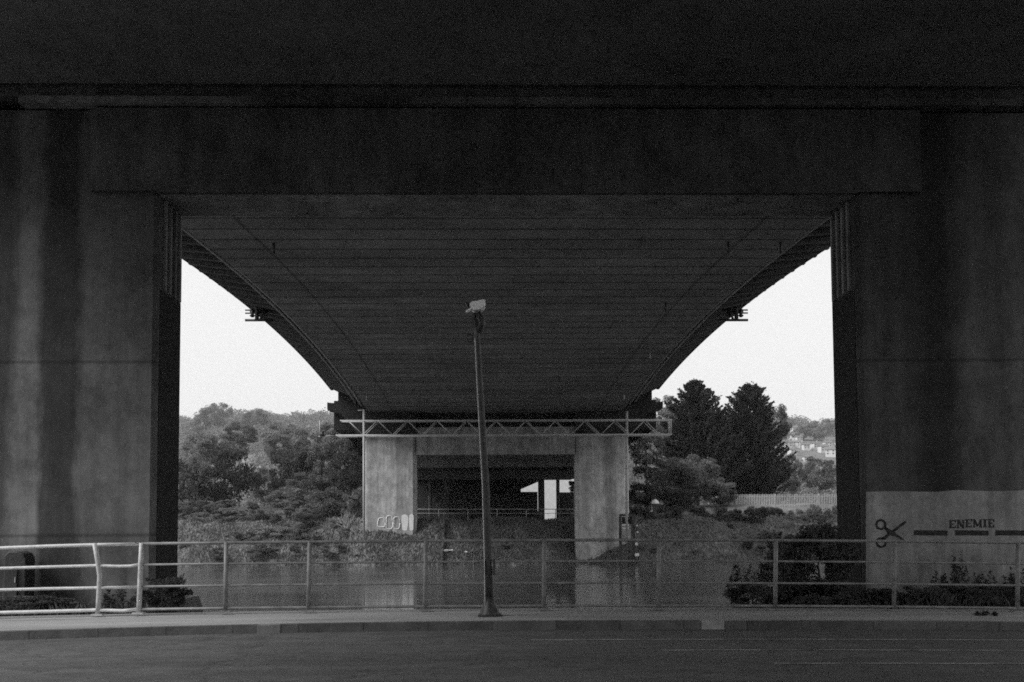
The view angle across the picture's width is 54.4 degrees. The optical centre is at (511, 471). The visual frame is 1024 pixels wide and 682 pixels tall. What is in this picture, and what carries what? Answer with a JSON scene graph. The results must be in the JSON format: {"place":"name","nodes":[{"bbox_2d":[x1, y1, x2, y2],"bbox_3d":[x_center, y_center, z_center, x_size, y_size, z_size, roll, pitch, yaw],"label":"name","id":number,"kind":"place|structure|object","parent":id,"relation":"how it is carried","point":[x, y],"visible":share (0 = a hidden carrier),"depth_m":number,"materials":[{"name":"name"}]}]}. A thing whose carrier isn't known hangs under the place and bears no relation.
{"place":"outdoors","nodes":[
{"label":"outdoors","id":0,"kind":"place"},
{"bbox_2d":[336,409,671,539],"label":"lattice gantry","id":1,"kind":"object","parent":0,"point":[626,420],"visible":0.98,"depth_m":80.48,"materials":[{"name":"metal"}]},
{"bbox_2d":[177,562,836,611],"bbox_3d":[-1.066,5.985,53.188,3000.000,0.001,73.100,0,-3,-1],"label":"river water","id":2,"kind":"structure","parent":0,"point":[357,595],"depth_m":51.56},
{"bbox_2d":[177,425,836,612],"bbox_3d":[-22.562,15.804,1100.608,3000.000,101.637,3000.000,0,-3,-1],"label":"ground","id":3,"kind":"structure","parent":0,"point":[193,601],"depth_m":84.17,"materials":[{"name":"soil"}]},
{"bbox_2d":[3,551,34,605],"bbox_3d":[-9.121,2.062,18.402,0.390,1.161,0.460,0,-3,-1],"label":"utility cabinet","id":4,"kind":"object","parent":3,"relation":"on","point":[19,578],"visible":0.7,"depth_m":18.25,"materials":[{"name":"metal"}]},
{"bbox_2d":[0,595,80,610],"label":"shrub","id":5,"kind":"object","parent":3,"relation":"on","point":[20,599],"visible":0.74,"depth_m":17.21,"materials":[{"name":"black plant"}]},
{"bbox_2d":[28,592,64,608],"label":"weed","id":6,"kind":"object","parent":3,"relation":"on","point":[50,598],"visible":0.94,"depth_m":17.14,"materials":[{"name":"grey plant"}]},
{"bbox_2d":[0,596,147,616],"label":"weeds","id":7,"kind":"object","parent":3,"relation":"on","point":[116,606],"visible":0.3,"depth_m":17.00,"materials":[{"name":"black plant"}]},
{"bbox_2d":[102,583,127,606],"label":"weed","id":8,"kind":"object","parent":3,"relation":"on","point":[110,599],"visible":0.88,"depth_m":17.36,"materials":[{"name":"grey plant"}]},
{"bbox_2d":[129,576,193,612],"bbox_3d":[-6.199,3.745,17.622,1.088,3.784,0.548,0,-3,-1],"label":"shrub","id":9,"kind":"object","parent":3,"relation":"on","point":[156,595],"visible":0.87,"depth_m":17.62,"materials":[{"name":"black plant"}]},
{"bbox_2d":[165,573,187,607],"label":"weed","id":10,"kind":"object","parent":3,"relation":"on","point":[182,595],"visible":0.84,"depth_m":17.68,"materials":[{"name":"grey plant"}]},
{"bbox_2d":[178,501,199,519],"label":"bush","id":11,"kind":"object","parent":3,"relation":"on","point":[185,512],"visible":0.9,"depth_m":89.14,"materials":[{"name":"grey plant"}]},
{"bbox_2d":[182,454,213,511],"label":"bush","id":12,"kind":"object","parent":3,"relation":"on","point":[201,468],"visible":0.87,"depth_m":94.81,"materials":[{"name":"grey plant"}]},
{"bbox_2d":[179,431,218,461],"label":"tree","id":13,"kind":"object","parent":3,"relation":"on","point":[187,444],"visible":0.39,"depth_m":148.80,"materials":[{"name":"grey plant"}]},
{"bbox_2d":[189,414,210,432],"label":"tree","id":14,"kind":"object","parent":3,"relation":"on","point":[194,424],"visible":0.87,"depth_m":616.44,"materials":[{"name":"grey plant"}]},
{"bbox_2d":[202,502,226,514],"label":"bush","id":15,"kind":"object","parent":3,"relation":"on","point":[211,511],"visible":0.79,"depth_m":89.11,"materials":[{"name":"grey plant"}]},
{"bbox_2d":[197,402,232,428],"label":"tree","id":16,"kind":"object","parent":3,"relation":"on","point":[216,420],"visible":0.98,"depth_m":614.75,"materials":[{"name":"grey plant"}]},
{"bbox_2d":[195,432,235,485],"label":"tree","id":17,"kind":"object","parent":3,"relation":"on","point":[224,444],"visible":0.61,"depth_m":127.19,"materials":[{"name":"grey plant"}]},
{"bbox_2d":[178,441,261,507],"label":"bush","id":18,"kind":"object","parent":3,"relation":"on","point":[240,480],"visible":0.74,"depth_m":96.02,"materials":[{"name":"grey plant"}]},
{"bbox_2d":[220,421,258,506],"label":"tree","id":19,"kind":"object","parent":3,"relation":"on","point":[240,436],"visible":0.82,"depth_m":163.97,"materials":[{"name":"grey plant"}]},
{"bbox_2d":[212,506,270,519],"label":"bush","id":20,"kind":"object","parent":3,"relation":"on","point":[229,511],"visible":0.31,"depth_m":88.76,"materials":[{"name":"grey plant"}]},
{"bbox_2d":[240,409,270,425],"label":"tree","id":21,"kind":"object","parent":3,"relation":"on","point":[253,421],"visible":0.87,"depth_m":617.47,"materials":[{"name":"grey plant"}]},
{"bbox_2d":[250,509,270,519],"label":"bush","id":22,"kind":"object","parent":3,"relation":"on","point":[262,516],"visible":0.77,"depth_m":87.85,"materials":[{"name":"grey plant"}]},
{"bbox_2d":[250,466,277,505],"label":"bush","id":23,"kind":"object","parent":3,"relation":"on","point":[259,493],"visible":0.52,"depth_m":102.77,"materials":[{"name":"grey plant"}]},
{"bbox_2d":[178,405,355,507],"bbox_3d":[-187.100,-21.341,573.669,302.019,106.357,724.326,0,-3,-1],"label":"hillside wood","id":24,"kind":"object","parent":3,"relation":"on","point":[299,419],"visible":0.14,"depth_m":593.98,"materials":[{"name":"grey plant"}]},
{"bbox_2d":[177,516,366,565],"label":"bank grass","id":25,"kind":"structure","parent":3,"relation":"on","point":[191,531],"depth_m":83.82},
{"bbox_2d":[263,510,282,520],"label":"bush","id":26,"kind":"object","parent":3,"relation":"on","point":[272,513],"visible":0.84,"depth_m":87.95,"materials":[{"name":"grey plant"}]},
{"bbox_2d":[255,526,291,537],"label":"bush","id":27,"kind":"object","parent":3,"relation":"on","point":[267,528],"visible":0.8,"depth_m":84.80,"materials":[{"name":"grey plant"}]},
{"bbox_2d":[264,433,294,500],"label":"tree","id":28,"kind":"object","parent":3,"relation":"on","point":[284,439],"visible":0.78,"depth_m":130.97,"materials":[{"name":"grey plant"}]},
{"bbox_2d":[262,486,308,517],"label":"bush","id":29,"kind":"object","parent":3,"relation":"on","point":[292,493],"visible":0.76,"depth_m":91.72,"materials":[{"name":"grey plant"}]},
{"bbox_2d":[260,422,311,501],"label":"tree","id":30,"kind":"object","parent":3,"relation":"on","point":[268,436],"visible":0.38,"depth_m":156.49,"materials":[{"name":"grey plant"}]},
{"bbox_2d":[268,447,312,500],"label":"bush","id":31,"kind":"object","parent":3,"relation":"on","point":[291,460],"visible":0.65,"depth_m":98.74,"materials":[{"name":"grey plant"}]},
{"bbox_2d":[283,500,304,519],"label":"bush","id":32,"kind":"object","parent":3,"relation":"on","point":[295,504],"visible":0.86,"depth_m":89.97,"materials":[{"name":"grey plant"}]},
{"bbox_2d":[289,529,307,540],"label":"bush","id":33,"kind":"object","parent":3,"relation":"on","point":[295,533],"visible":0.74,"depth_m":84.26,"materials":[{"name":"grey plant"}]},
{"bbox_2d":[292,507,313,521],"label":"bush","id":34,"kind":"object","parent":3,"relation":"on","point":[307,510],"visible":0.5,"depth_m":88.37,"materials":[{"name":"grey plant"}]},
{"bbox_2d":[286,426,327,463],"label":"tree","id":35,"kind":"object","parent":3,"relation":"on","point":[297,442],"visible":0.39,"depth_m":138.58,"materials":[{"name":"grey plant"}]},
{"bbox_2d":[294,513,323,528],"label":"bush","id":36,"kind":"object","parent":3,"relation":"on","point":[305,518],"visible":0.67,"depth_m":86.62,"materials":[{"name":"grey plant"}]},
{"bbox_2d":[285,471,333,500],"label":"bush","id":37,"kind":"object","parent":3,"relation":"on","point":[322,483],"visible":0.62,"depth_m":95.93,"materials":[{"name":"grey plant"}]},
{"bbox_2d":[298,435,341,492],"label":"bush","id":38,"kind":"object","parent":3,"relation":"on","point":[325,453],"visible":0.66,"depth_m":99.94,"materials":[{"name":"grey plant"}]},
{"bbox_2d":[300,487,348,516],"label":"bush","id":39,"kind":"object","parent":3,"relation":"on","point":[330,493],"visible":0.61,"depth_m":90.01,"materials":[{"name":"grey plant"}]},
{"bbox_2d":[314,422,342,502],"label":"tree","id":40,"kind":"object","parent":3,"relation":"on","point":[325,427],"visible":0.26,"depth_m":133.12,"materials":[{"name":"grey plant"}]},
{"bbox_2d":[327,438,362,517],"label":"tree","id":41,"kind":"object","parent":3,"relation":"on","point":[347,485],"visible":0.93,"depth_m":95.27,"materials":[{"name":"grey plant"}]},
{"bbox_2d":[334,512,362,527],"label":"bare shrub","id":42,"kind":"object","parent":3,"relation":"on","point":[347,521],"visible":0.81,"depth_m":85.59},
{"bbox_2d":[0,620,700,639],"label":"kerb","id":43,"kind":"structure","parent":3,"relation":"on","point":[336,627],"depth_m":14.08,"materials":[{"name":"concrete"}]},
{"bbox_2d":[257,623,281,633],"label":"kerb block","id":44,"kind":"structure","parent":43,"relation":"on","point":[269,628],"depth_m":13.99,"materials":[{"name":"concrete"}]},
{"bbox_2d":[341,487,362,519],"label":"bush","id":45,"kind":"object","parent":3,"relation":"on","point":[355,498],"visible":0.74,"depth_m":88.49,"materials":[{"name":"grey plant"}]},
{"bbox_2d":[437,500,475,518],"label":"bush","id":46,"kind":"object","parent":3,"relation":"on","point":[456,505],"visible":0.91,"depth_m":92.60,"materials":[{"name":"grey plant"}]},
{"bbox_2d":[290,469,664,519],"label":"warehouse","id":47,"kind":"structure","parent":3,"relation":"on","point":[513,493],"depth_m":176.01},
{"bbox_2d":[327,390,662,559],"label":"bridge pier","id":48,"kind":"structure","parent":3,"relation":"on","point":[391,484],"depth_m":84.17,"materials":[{"name":"concrete"}]},
{"bbox_2d":[334,400,655,479],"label":"bridge deck","id":49,"kind":"structure","parent":48,"relation":"on","point":[343,428],"depth_m":85.94,"materials":[{"name":"concrete"}]},
{"bbox_2d":[417,470,573,519],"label":"bridge pier","id":50,"kind":"structure","parent":3,"relation":"on","point":[446,476],"depth_m":147.19,"materials":[{"name":"concrete"}]},
{"bbox_2d":[417,455,573,467],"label":"beam","id":51,"kind":"structure","parent":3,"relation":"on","point":[493,461],"depth_m":115.30,"materials":[{"name":"concrete"}]},
{"bbox_2d":[417,509,573,518],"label":"handrail","id":52,"kind":"object","parent":3,"relation":"on","point":[497,513],"visible":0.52,"depth_m":89.92,"materials":[{"name":"metal"}]},
{"bbox_2d":[361,515,636,564],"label":"bank grass","id":53,"kind":"structure","parent":3,"relation":"on","point":[436,521],"depth_m":83.82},
{"bbox_2d":[0,83,1023,612],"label":"bridge pier","id":54,"kind":"structure","parent":3,"relation":"on","point":[914,195],"depth_m":19.24,"materials":[{"name":"concrete"}]},
{"bbox_2d":[182,216,829,413],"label":"bridge deck","id":55,"kind":"structure","parent":54,"relation":"on","point":[598,313],"depth_m":46.54,"materials":[{"name":"concrete"}]},
{"bbox_2d":[245,306,273,320],"bbox_3d":[-14.037,-8.878,55.310,1.556,1.083,0.240,0,-3,-1],"label":"deck bracket","id":56,"kind":"object","parent":55,"relation":"attached to","point":[256,311],"visible":0.93,"depth_m":55.24,"materials":[{"name":"metal"}]},
{"bbox_2d":[720,306,747,320],"bbox_3d":[12.454,-8.964,55.853,1.556,1.083,0.240,0,-3,-1],"label":"deck bracket","id":57,"kind":"object","parent":55,"relation":"attached to","point":[735,311],"visible":0.9,"depth_m":55.78,"materials":[{"name":"metal"}]},
{"bbox_2d":[0,0,1023,85],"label":"bridge deck","id":58,"kind":"structure","parent":54,"relation":"on","point":[766,42],"depth_m":17.52,"materials":[{"name":"concrete"}]},
{"bbox_2d":[619,514,634,562],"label":"notice frame","id":59,"kind":"object","parent":3,"relation":"on","point":[631,520],"visible":0.71,"depth_m":81.55,"materials":[{"name":"paint"}]},
{"bbox_2d":[629,505,650,519],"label":"bush","id":60,"kind":"object","parent":3,"relation":"on","point":[640,511],"visible":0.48,"depth_m":87.99,"materials":[{"name":"grey plant"}]},
{"bbox_2d":[629,481,654,515],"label":"bush","id":61,"kind":"object","parent":3,"relation":"on","point":[648,497],"visible":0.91,"depth_m":95.79,"materials":[{"name":"black plant"}]},
{"bbox_2d":[628,431,665,509],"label":"tree","id":62,"kind":"object","parent":3,"relation":"on","point":[636,447],"visible":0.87,"depth_m":96.84,"materials":[{"name":"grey plant"}]},
{"bbox_2d":[648,506,669,519],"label":"bush","id":63,"kind":"object","parent":3,"relation":"on","point":[660,510],"visible":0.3,"depth_m":89.39,"materials":[{"name":"grey plant"}]},
{"bbox_2d":[653,395,677,503],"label":"tree","id":64,"kind":"object","parent":3,"relation":"on","point":[665,413],"visible":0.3,"depth_m":170.63,"materials":[{"name":"grey plant"}]},
{"bbox_2d":[632,454,703,505],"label":"tree","id":65,"kind":"object","parent":3,"relation":"on","point":[677,467],"visible":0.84,"depth_m":98.39,"materials":[{"name":"grey plant"}]},
{"bbox_2d":[660,488,700,507],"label":"bush","id":66,"kind":"object","parent":3,"relation":"on","point":[686,496],"visible":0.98,"depth_m":96.40,"materials":[{"name":"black plant"}]},
{"bbox_2d":[643,378,752,504],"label":"conifer tree","id":67,"kind":"object","parent":3,"relation":"on","point":[698,431],"visible":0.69,"depth_m":111.17,"materials":[{"name":"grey plant"}]},
{"bbox_2d":[687,505,709,516],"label":"bush","id":68,"kind":"object","parent":3,"relation":"on","point":[693,510],"visible":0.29,"depth_m":89.50,"materials":[{"name":"grey plant"}]},
{"bbox_2d":[675,454,725,506],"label":"tree","id":69,"kind":"object","parent":3,"relation":"on","point":[706,465],"visible":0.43,"depth_m":101.58,"materials":[{"name":"grey plant"}]},
{"bbox_2d":[703,506,731,521],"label":"bush","id":70,"kind":"object","parent":3,"relation":"on","point":[722,511],"visible":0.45,"depth_m":87.82,"materials":[{"name":"grey plant"}]},
{"bbox_2d":[701,477,738,506],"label":"bush","id":71,"kind":"object","parent":3,"relation":"on","point":[725,496],"visible":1,"depth_m":99.74,"materials":[{"name":"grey plant"}]},
{"bbox_2d":[628,411,836,504],"bbox_3d":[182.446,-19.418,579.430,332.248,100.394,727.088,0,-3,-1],"label":"hillside wood","id":72,"kind":"object","parent":3,"relation":"on","point":[804,489],"visible":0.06,"depth_m":360.92,"materials":[{"name":"grey plant"}]},
{"bbox_2d":[628,511,837,562],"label":"bank grass","id":73,"kind":"structure","parent":3,"relation":"on","point":[775,520],"depth_m":85.20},
{"bbox_2d":[722,581,779,607],"bbox_3d":[4.235,2.276,17.543,1.004,0.672,1.089,0,-3,-1],"label":"shrub","id":74,"kind":"object","parent":3,"relation":"on","point":[734,595],"visible":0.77,"depth_m":17.43,"materials":[{"name":"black plant"}]},
{"bbox_2d":[726,562,752,588],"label":"weed","id":75,"kind":"object","parent":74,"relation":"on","point":[736,574],"visible":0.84,"depth_m":17.51,"materials":[{"name":"grey plant"}]},
{"bbox_2d":[711,381,796,503],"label":"conifer tree","id":76,"kind":"object","parent":3,"relation":"on","point":[758,437],"visible":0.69,"depth_m":115.07,"materials":[{"name":"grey plant"}]},
{"bbox_2d":[743,505,769,524],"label":"bush","id":77,"kind":"object","parent":3,"relation":"on","point":[753,513],"visible":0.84,"depth_m":87.94,"materials":[{"name":"grey plant"}]},
{"bbox_2d":[765,403,792,503],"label":"tree","id":78,"kind":"object","parent":3,"relation":"on","point":[781,414],"visible":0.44,"depth_m":161.15,"materials":[{"name":"grey plant"}]},
{"bbox_2d":[734,494,836,506],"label":"palisade fence","id":79,"kind":"object","parent":3,"relation":"on","point":[818,496],"visible":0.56,"depth_m":100.57,"materials":[{"name":"metal"}]},
{"bbox_2d":[751,544,819,595],"bbox_3d":[5.003,1.896,18.120,1.161,1.163,1.130,1,-3,-18],"label":"shrub","id":80,"kind":"object","parent":3,"relation":"on","point":[785,573],"visible":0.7,"depth_m":17.88,"materials":[{"name":"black plant"}]},
{"bbox_2d":[765,531,796,549],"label":"weed","id":81,"kind":"object","parent":80,"relation":"on","point":[769,546],"visible":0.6,"depth_m":18.15,"materials":[{"name":"black plant"}]},
{"bbox_2d":[776,453,804,503],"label":"tree","id":82,"kind":"object","parent":3,"relation":"on","point":[795,483],"visible":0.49,"depth_m":125.02,"materials":[{"name":"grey plant"}]},
{"bbox_2d":[783,508,807,522],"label":"bush","id":83,"kind":"object","parent":3,"relation":"on","point":[790,515],"visible":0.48,"depth_m":88.22,"materials":[{"name":"grey plant"}]},
{"bbox_2d":[760,578,867,607],"bbox_3d":[5.213,2.196,17.502,1.954,0.622,1.819,2,-4,-31],"label":"shrub","id":84,"kind":"object","parent":3,"relation":"on","point":[802,589],"visible":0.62,"depth_m":17.26,"materials":[{"name":"black plant"}]},
{"bbox_2d":[805,503,822,517],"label":"bush","id":85,"kind":"object","parent":3,"relation":"on","point":[816,508],"visible":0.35,"depth_m":89.83,"materials":[{"name":"grey plant"}]},
{"bbox_2d":[798,456,835,502],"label":"tree","id":86,"kind":"object","parent":3,"relation":"on","point":[827,481],"visible":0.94,"depth_m":150.70,"materials":[{"name":"grey plant"}]},
{"bbox_2d":[801,419,834,439],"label":"tree","id":87,"kind":"object","parent":3,"relation":"on","point":[809,426],"visible":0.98,"depth_m":624.63,"materials":[{"name":"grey plant"}]},
{"bbox_2d":[782,521,863,596],"bbox_3d":[5.589,1.685,18.086,1.238,1.591,1.486,0,-3,-1],"label":"shrub","id":88,"kind":"object","parent":3,"relation":"on","point":[840,551],"visible":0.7,"depth_m":17.82,"materials":[{"name":"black plant"}]},
{"bbox_2d":[820,505,836,522],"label":"bush","id":89,"kind":"object","parent":3,"relation":"on","point":[828,513],"visible":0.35,"depth_m":88.34,"materials":[{"name":"grey plant"}]},
{"bbox_2d":[723,620,1023,630],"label":"kerb","id":90,"kind":"structure","parent":3,"relation":"on","point":[873,625],"depth_m":14.26,"materials":[{"name":"concrete"}]},
{"bbox_2d":[855,587,912,604],"bbox_3d":[6.567,2.285,17.684,1.059,0.472,1.066,0,-3,-1],"label":"shrub","id":91,"kind":"object","parent":3,"relation":"on","point":[884,591],"visible":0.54,"depth_m":17.49,"materials":[{"name":"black plant"}]},
{"bbox_2d":[767,582,1023,609],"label":"weeds","id":92,"kind":"object","parent":3,"relation":"on","point":[993,599],"visible":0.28,"depth_m":17.11,"materials":[{"name":"black plant"}]},
{"bbox_2d":[1002,566,1023,589],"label":"weed","id":93,"kind":"object","parent":92,"relation":"on","point":[1011,579],"visible":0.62,"depth_m":18.41,"materials":[{"name":"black plant"}]},
{"bbox_2d":[888,586,954,603],"bbox_3d":[7.278,2.277,17.668,1.117,0.516,0.930,-2,-4,30],"label":"shrub","id":94,"kind":"object","parent":3,"relation":"on","point":[932,591],"visible":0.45,"depth_m":17.45,"materials":[{"name":"black plant"}]},
{"bbox_2d":[949,551,972,586],"bbox_3d":[8.282,1.805,18.404,0.482,0.719,0.291,0,-3,-1],"label":"weed","id":95,"kind":"object","parent":3,"relation":"on","point":[954,567],"visible":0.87,"depth_m":18.39,"materials":[{"name":"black plant"}]},
{"bbox_2d":[939,586,989,605],"bbox_3d":[7.900,2.267,17.620,0.944,0.544,1.071,0,-3,-1],"label":"shrub","id":96,"kind":"object","parent":3,"relation":"on","point":[971,591],"visible":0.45,"depth_m":17.50,"materials":[{"name":"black plant"}]},
{"bbox_2d":[972,569,997,586],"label":"weed","id":97,"kind":"object","parent":3,"relation":"on","point":[981,577],"visible":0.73,"depth_m":18.39,"materials":[{"name":"black plant"}]},
{"bbox_2d":[963,583,1023,606],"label":"shrub","id":98,"kind":"object","parent":3,"relation":"on","point":[996,590],"visible":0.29,"depth_m":17.61,"materials":[{"name":"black plant"}]},
{"bbox_2d":[179,248,834,424],"label":"sky","id":99,"kind":"structure","parent":0,"point":[784,346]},
{"bbox_2d":[0,629,1023,681],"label":"road","id":100,"kind":"structure","parent":0,"point":[483,656],"depth_m":11.30,"materials":[{"name":"asphalt"}]},
{"bbox_2d":[570,639,973,639],"bbox_3d":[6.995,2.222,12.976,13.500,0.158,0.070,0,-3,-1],"label":"road marking","id":101,"kind":"object","parent":100,"relation":"on","point":[771,639],"visible":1,"depth_m":12.88,"materials":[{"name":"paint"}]},
{"bbox_2d":[774,663,1023,663],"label":"road marking","id":102,"kind":"object","parent":100,"relation":"on","point":[898,663],"visible":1,"depth_m":10.62,"materials":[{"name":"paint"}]},
{"bbox_2d":[0,608,1023,630],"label":"pavement","id":103,"kind":"structure","parent":0,"point":[228,618],"depth_m":15.25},
{"bbox_2d":[0,542,145,615],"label":"pedestrian railing","id":104,"kind":"object","parent":103,"relation":"on","point":[99,587],"visible":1,"depth_m":15.82,"materials":[{"name":"metal"}]},
{"bbox_2d":[465,299,501,616],"bbox_3d":[-0.436,-0.214,15.230,0.546,4.836,0.400,0,-3,-1],"label":"street lamp","id":105,"kind":"object","parent":103,"relation":"on","point":[489,606],"visible":1,"depth_m":15.17,"materials":[{"name":"metal"}]},
{"bbox_2d":[141,538,1023,612],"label":"pedestrian railing","id":106,"kind":"object","parent":103,"relation":"on","point":[308,607],"visible":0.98,"depth_m":15.99,"materials":[{"name":"metal"}]},
{"bbox_2d":[700,620,723,628],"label":"kerb block","id":107,"kind":"structure","parent":103,"relation":"on","point":[712,624],"depth_m":14.20,"materials":[{"name":"concrete"}]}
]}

